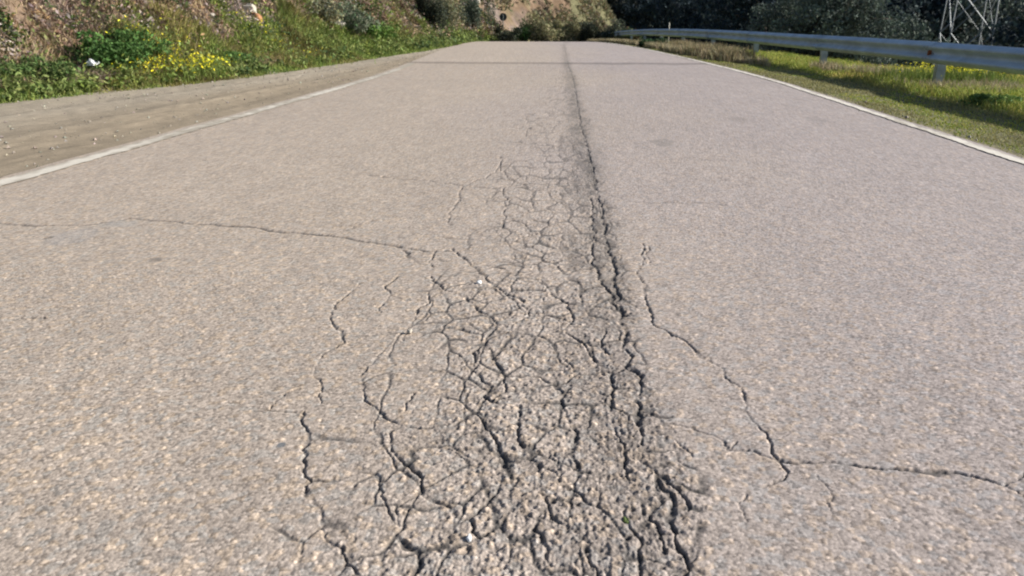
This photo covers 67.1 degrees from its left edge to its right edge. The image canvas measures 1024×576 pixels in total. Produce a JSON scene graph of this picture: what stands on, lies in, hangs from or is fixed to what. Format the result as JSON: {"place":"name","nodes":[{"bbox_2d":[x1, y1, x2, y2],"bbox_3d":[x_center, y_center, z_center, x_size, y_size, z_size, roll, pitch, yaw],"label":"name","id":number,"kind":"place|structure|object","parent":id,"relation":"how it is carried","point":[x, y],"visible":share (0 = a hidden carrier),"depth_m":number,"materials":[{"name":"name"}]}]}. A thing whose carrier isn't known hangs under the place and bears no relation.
{"place":"outdoors","nodes":[
{"label":"outdoors","id":0,"kind":"place"},
{"bbox_2d":[0,41,1023,575],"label":"road","id":1,"kind":"structure","parent":0,"point":[702,319],"depth_m":2.56,"materials":[{"name":"grey asphalt"}]},
{"bbox_2d":[0,63,414,185],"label":"road marking","id":2,"kind":"object","parent":1,"relation":"on","point":[31,174],"visible":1,"depth_m":6.76,"materials":[{"name":"paint"}]},
{"bbox_2d":[466,534,471,541],"bbox_3d":[-0.088,0.507,1.568,0.011,0.013,0.020,2,19,5],"label":"pebble","id":3,"kind":"object","parent":1,"relation":"on","point":[468,537],"visible":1,"depth_m":1.56,"materials":[{"name":"white stone"}]},
{"bbox_2d":[0,44,1021,166],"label":"gravel","id":4,"kind":"structure","parent":1,"relation":"on","point":[114,136],"depth_m":10.15,"materials":[{"name":"gravel"}]},
{"bbox_2d":[622,516,628,523],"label":"moss tuft","id":5,"kind":"object","parent":1,"relation":"on","point":[625,520],"visible":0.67,"depth_m":1.62,"materials":[{"name":"green plant"}]},
{"bbox_2d":[604,42,1023,163],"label":"road marking","id":6,"kind":"object","parent":1,"relation":"on","point":[992,151],"visible":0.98,"depth_m":7.87,"materials":[{"name":"paint"}]},
{"bbox_2d":[0,0,1023,157],"bbox_3d":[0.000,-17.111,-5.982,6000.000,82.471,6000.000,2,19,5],"label":"ground","id":7,"kind":"structure","parent":0,"point":[514,19],"depth_m":11.72,"materials":[{"name":"brown soil"}]},
{"bbox_2d":[0,55,80,80],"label":"leafy bush","id":8,"kind":"object","parent":7,"relation":"on","point":[44,65],"visible":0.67,"depth_m":10.84,"materials":[{"name":"green plant"}]},
{"bbox_2d":[86,59,98,65],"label":"litter","id":9,"kind":"object","parent":7,"relation":"on","point":[91,62],"visible":0.93,"depth_m":11.73,"materials":[{"name":"white plastic"}]},
{"bbox_2d":[66,29,149,69],"bbox_3d":[-6.351,-3.764,12.237,0.964,0.685,1.459,13,23,32],"label":"leafy bush","id":10,"kind":"object","parent":7,"relation":"on","point":[107,51],"visible":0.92,"depth_m":11.93,"materials":[{"name":"green plant"}]},
{"bbox_2d":[100,27,173,60],"bbox_3d":[-6.287,-3.945,12.599,1.124,0.603,1.196,2,19,5],"label":"leafy bush","id":11,"kind":"object","parent":7,"relation":"on","point":[122,35],"visible":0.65,"depth_m":12.66,"materials":[{"name":"green plant"}]},
{"bbox_2d":[95,17,183,65],"bbox_3d":[-6.182,-4.086,13.039,1.398,1.035,1.339,18,26,41],"label":"wildflower clump","id":12,"kind":"object","parent":7,"relation":"on","point":[139,35],"visible":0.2,"depth_m":13.05,"materials":[{"name":"green plant"}]},
{"bbox_2d":[78,6,263,88],"bbox_3d":[-6.018,-4.180,12.807,2.538,1.508,3.429,14,24,35],"label":"wildflower clump","id":13,"kind":"object","parent":7,"relation":"on","point":[171,68],"visible":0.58,"depth_m":12.80,"materials":[{"name":"yellow plant"}]},
{"bbox_2d":[178,53,243,78],"bbox_3d":[-5.430,-3.985,13.767,0.811,0.478,2.229,2,19,5],"label":"wildflower clump","id":14,"kind":"object","parent":7,"relation":"on","point":[210,61],"visible":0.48,"depth_m":13.62,"materials":[{"name":"yellow plant"}]},
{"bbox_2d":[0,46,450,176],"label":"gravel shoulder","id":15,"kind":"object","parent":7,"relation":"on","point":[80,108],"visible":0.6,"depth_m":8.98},
{"bbox_2d":[220,48,255,63],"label":"leafy bush","id":16,"kind":"object","parent":7,"relation":"on","point":[234,55],"visible":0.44,"depth_m":15.11,"materials":[{"name":"green plant"}]},
{"bbox_2d":[0,0,497,88],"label":"dry brush","id":17,"kind":"object","parent":7,"relation":"on","point":[67,8],"visible":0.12,"depth_m":12.81,"materials":[{"name":"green plant"}]},
{"bbox_2d":[242,4,256,14],"bbox_3d":[-6.088,-6.447,17.897,0.332,0.286,0.335,2,19,5],"label":"rock","id":18,"kind":"object","parent":7,"relation":"on","point":[252,6],"visible":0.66,"depth_m":17.78,"materials":[{"name":"white stone"}]},
{"bbox_2d":[251,12,262,24],"bbox_3d":[-5.882,-6.186,17.782,0.253,0.329,0.250,2,19,5],"label":"orange rock","id":19,"kind":"object","parent":7,"relation":"on","point":[256,15],"visible":0.44,"depth_m":17.67,"materials":[{"name":"orange stone"}]},
{"bbox_2d":[0,0,519,103],"bbox_3d":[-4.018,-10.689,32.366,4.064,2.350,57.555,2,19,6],"label":"bank grass","id":20,"kind":"structure","parent":7,"relation":"on","point":[288,15],"depth_m":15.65,"materials":[{"name":"green plant"}]},
{"bbox_2d":[215,0,311,60],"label":"wildflower clump","id":21,"kind":"object","parent":7,"relation":"on","point":[243,23],"visible":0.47,"depth_m":17.12,"materials":[{"name":"green plant"}]},
{"bbox_2d":[217,0,375,68],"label":"wildflower clump","id":22,"kind":"object","parent":7,"relation":"on","point":[277,31],"visible":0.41,"depth_m":17.39,"materials":[{"name":"green plant"}]},
{"bbox_2d":[305,0,343,23],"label":"grey shrub","id":23,"kind":"object","parent":7,"relation":"on","point":[329,10],"visible":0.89,"depth_m":21.08,"materials":[{"name":"green plant"}]},
{"bbox_2d":[334,20,346,29],"bbox_3d":[-4.980,-7.469,22.057,0.557,0.381,0.432,2,19,5],"label":"rock","id":24,"kind":"object","parent":7,"relation":"on","point":[342,24],"visible":0.21,"depth_m":21.88,"materials":[{"name":"grey stone"}]},
{"bbox_2d":[333,0,380,33],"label":"grey shrub","id":25,"kind":"object","parent":7,"relation":"on","point":[356,20],"visible":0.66,"depth_m":22.20,"materials":[{"name":"green plant"}]},
{"bbox_2d":[364,20,400,39],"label":"green shrub","id":26,"kind":"object","parent":7,"relation":"on","point":[383,33],"visible":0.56,"depth_m":23.58,"materials":[{"name":"green plant"}]},
{"bbox_2d":[413,0,449,28],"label":"dark shrub","id":27,"kind":"object","parent":7,"relation":"on","point":[428,9],"visible":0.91,"depth_m":35.32,"materials":[{"name":"green plant"}]},
{"bbox_2d":[436,0,466,29],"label":"olive shrub","id":28,"kind":"object","parent":7,"relation":"on","point":[451,11],"visible":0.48,"depth_m":41.78,"materials":[{"name":"green plant"}]},
{"bbox_2d":[456,0,495,30],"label":"blue grey shrub","id":29,"kind":"object","parent":7,"relation":"on","point":[472,10],"visible":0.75,"depth_m":54.46,"materials":[{"name":"green plant"}]},
{"bbox_2d":[499,13,506,29],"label":"road sign","id":30,"kind":"object","parent":7,"relation":"on","point":[502,16],"visible":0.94,"depth_m":58.82,"materials":[{"name":"black metal"}]},
{"bbox_2d":[492,20,522,41],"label":"dark shrub","id":31,"kind":"object","parent":7,"relation":"on","point":[506,36],"visible":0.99,"depth_m":55.14,"materials":[{"name":"green plant"}]},
{"bbox_2d":[511,18,531,41],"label":"green shrub","id":32,"kind":"object","parent":7,"relation":"on","point":[521,38],"visible":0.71,"depth_m":56.76,"materials":[{"name":"green plant"}]},
{"bbox_2d":[520,10,552,41],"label":"olive shrub","id":33,"kind":"object","parent":7,"relation":"on","point":[536,29],"visible":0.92,"depth_m":56.33,"materials":[{"name":"green plant"}]},
{"bbox_2d":[461,0,619,39],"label":"hillside scrub","id":34,"kind":"object","parent":7,"relation":"on","point":[600,22],"visible":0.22,"depth_m":70.06,"materials":[{"name":"green plant"}]},
{"bbox_2d":[538,19,567,41],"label":"olive shrub","id":35,"kind":"object","parent":7,"relation":"on","point":[553,35],"visible":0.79,"depth_m":56.21,"materials":[{"name":"green plant"}]},
{"bbox_2d":[559,20,582,41],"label":"olive shrub","id":36,"kind":"object","parent":7,"relation":"on","point":[572,30],"visible":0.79,"depth_m":56.39,"materials":[{"name":"green plant"}]},
{"bbox_2d":[577,21,607,41],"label":"black green shrub","id":37,"kind":"object","parent":7,"relation":"on","point":[589,31],"visible":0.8,"depth_m":56.18,"materials":[{"name":"green plant"}]},
{"bbox_2d":[604,17,625,38],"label":"grey shrub","id":38,"kind":"object","parent":7,"relation":"on","point":[612,29],"visible":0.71,"depth_m":56.25,"materials":[{"name":"green plant"}]},
{"bbox_2d":[605,0,654,29],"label":"distant wood","id":39,"kind":"object","parent":7,"relation":"on","point":[613,4],"visible":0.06,"depth_m":99.91,"materials":[{"name":"green plant"}]},
{"bbox_2d":[617,26,642,40],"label":"olive shrub","id":40,"kind":"object","parent":7,"relation":"on","point":[639,38],"visible":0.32,"depth_m":52.56,"materials":[{"name":"green plant"}]},
{"bbox_2d":[615,0,672,39],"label":"evergreen tree","id":41,"kind":"object","parent":7,"relation":"on","point":[640,13],"visible":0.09,"depth_m":97.24,"materials":[{"name":"green plant"}]},
{"bbox_2d":[637,37,667,46],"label":"dark shrub","id":42,"kind":"object","parent":7,"relation":"on","point":[649,40],"visible":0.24,"depth_m":30.92,"materials":[{"name":"green plant"}]},
{"bbox_2d":[630,0,695,39],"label":"evergreen tree","id":43,"kind":"object","parent":7,"relation":"on","point":[649,11],"visible":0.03,"depth_m":84.48,"materials":[{"name":"green plant"}]},
{"bbox_2d":[650,0,702,41],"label":"evergreen tree","id":44,"kind":"object","parent":7,"relation":"on","point":[665,14],"visible":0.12,"depth_m":70.80,"materials":[{"name":"green plant"}]},
{"bbox_2d":[655,38,702,49],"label":"dry grass tuft","id":45,"kind":"object","parent":7,"relation":"on","point":[677,42],"visible":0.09,"depth_m":27.13,"materials":[{"name":"beige plant"}]},
{"bbox_2d":[676,41,733,56],"bbox_3d":[5.880,-7.247,23.377,1.904,0.502,2.913,2,19,5],"label":"dry grass tuft","id":46,"kind":"object","parent":7,"relation":"on","point":[696,48],"visible":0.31,"depth_m":23.17,"materials":[{"name":"beige plant"}]},
{"bbox_2d":[671,0,740,43],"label":"evergreen tree","id":47,"kind":"object","parent":7,"relation":"on","point":[691,7],"visible":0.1,"depth_m":58.68,"materials":[{"name":"green plant"}]},
{"bbox_2d":[687,0,763,49],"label":"holm oak tree","id":48,"kind":"object","parent":7,"relation":"on","point":[727,23],"visible":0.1,"depth_m":54.36,"materials":[{"name":"green plant"}]},
{"bbox_2d":[691,43,763,62],"bbox_3d":[5.925,-6.461,21.142,1.870,0.508,2.534,7,20,19],"label":"dry grass tuft","id":49,"kind":"object","parent":7,"relation":"on","point":[729,53],"visible":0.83,"depth_m":20.72,"materials":[{"name":"beige plant"}]},
{"bbox_2d":[704,0,804,49],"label":"evergreen tree","id":50,"kind":"object","parent":7,"relation":"on","point":[747,5],"visible":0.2,"depth_m":44.24,"materials":[{"name":"green plant"}]},
{"bbox_2d":[738,0,831,52],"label":"olive tree","id":51,"kind":"object","parent":7,"relation":"on","point":[774,15],"visible":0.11,"depth_m":32.03,"materials":[{"name":"green plant"}]},
{"bbox_2d":[613,29,1023,83],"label":"guardrail","id":52,"kind":"object","parent":7,"relation":"on","point":[941,56],"visible":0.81,"depth_m":14.42,"materials":[{"name":"metal"}]},
{"bbox_2d":[764,0,878,63],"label":"olive tree","id":53,"kind":"object","parent":7,"relation":"on","point":[813,9],"visible":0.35,"depth_m":27.76,"materials":[{"name":"green plant"}]},
{"bbox_2d":[747,0,930,61],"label":"holm oak tree","id":54,"kind":"object","parent":7,"relation":"on","point":[908,5],"visible":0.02,"depth_m":43.98,"materials":[{"name":"green plant"}]},
{"bbox_2d":[776,0,908,65],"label":"olive tree","id":55,"kind":"object","parent":7,"relation":"on","point":[855,6],"visible":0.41,"depth_m":27.47,"materials":[{"name":"green plant"}]},
{"bbox_2d":[870,0,944,36],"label":"evergreen tree","id":56,"kind":"object","parent":7,"relation":"on","point":[923,10],"visible":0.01,"depth_m":51.21,"materials":[{"name":"green plant"}]},
{"bbox_2d":[858,12,960,69],"bbox_3d":[15.229,-8.373,31.790,5.509,5.680,5.636,-7,20,-18],"label":"olive tree","id":57,"kind":"object","parent":7,"relation":"on","point":[907,28],"visible":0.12,"depth_m":30.25,"materials":[{"name":"green plant"}]},
{"bbox_2d":[836,62,989,83],"bbox_3d":[7.091,-3.876,13.910,1.994,0.368,2.531,-9,21,-25],"label":"wildflower clump","id":58,"kind":"object","parent":7,"relation":"on","point":[908,73],"visible":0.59,"depth_m":13.64,"materials":[{"name":"green plant"}]},
{"bbox_2d":[870,0,1015,67],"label":"evergreen tree","id":59,"kind":"object","parent":7,"relation":"on","point":[938,7],"visible":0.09,"depth_m":48.54,"materials":[{"name":"green plant"}]},
{"bbox_2d":[908,0,1023,74],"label":"olive tree","id":60,"kind":"object","parent":7,"relation":"on","point":[964,27],"visible":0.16,"depth_m":45.79,"materials":[{"name":"green plant"}]},
{"bbox_2d":[932,0,999,70],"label":"power pylon","id":61,"kind":"object","parent":7,"relation":"on","point":[952,22],"visible":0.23,"depth_m":40.43,"materials":[{"name":"metal"}]},
{"bbox_2d":[910,62,1023,83],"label":"wildflower clump","id":62,"kind":"object","parent":7,"relation":"on","point":[973,74],"visible":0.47,"depth_m":13.31,"materials":[{"name":"green plant"}]},
{"bbox_2d":[921,0,1023,65],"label":"holm oak tree","id":63,"kind":"object","parent":7,"relation":"on","point":[1015,3],"visible":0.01,"depth_m":51.60,"materials":[{"name":"green plant"}]},
{"bbox_2d":[958,92,1023,106],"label":"grass tuft","id":64,"kind":"object","parent":7,"relation":"on","point":[975,97],"visible":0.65,"depth_m":10.04,"materials":[{"name":"green plant"}]},
{"bbox_2d":[983,13,1023,76],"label":"evergreen tree","id":65,"kind":"object","parent":7,"relation":"on","point":[1006,30],"visible":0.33,"depth_m":39.54,"materials":[{"name":"green plant"}]},
{"bbox_2d":[1001,0,1023,47],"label":"holm oak tree","id":66,"kind":"object","parent":7,"relation":"on","point":[1013,19],"depth_m":53.73,"materials":[{"name":"green plant"}]},
{"bbox_2d":[586,38,1023,92],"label":"straw grass","id":67,"kind":"structure","parent":0,"point":[673,48],"depth_m":16.67,"materials":[{"name":"green plant"}]},
{"bbox_2d":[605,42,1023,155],"bbox_3d":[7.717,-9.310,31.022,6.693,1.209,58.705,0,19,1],"label":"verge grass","id":68,"kind":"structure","parent":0,"point":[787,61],"depth_m":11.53,"materials":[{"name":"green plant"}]}
]}

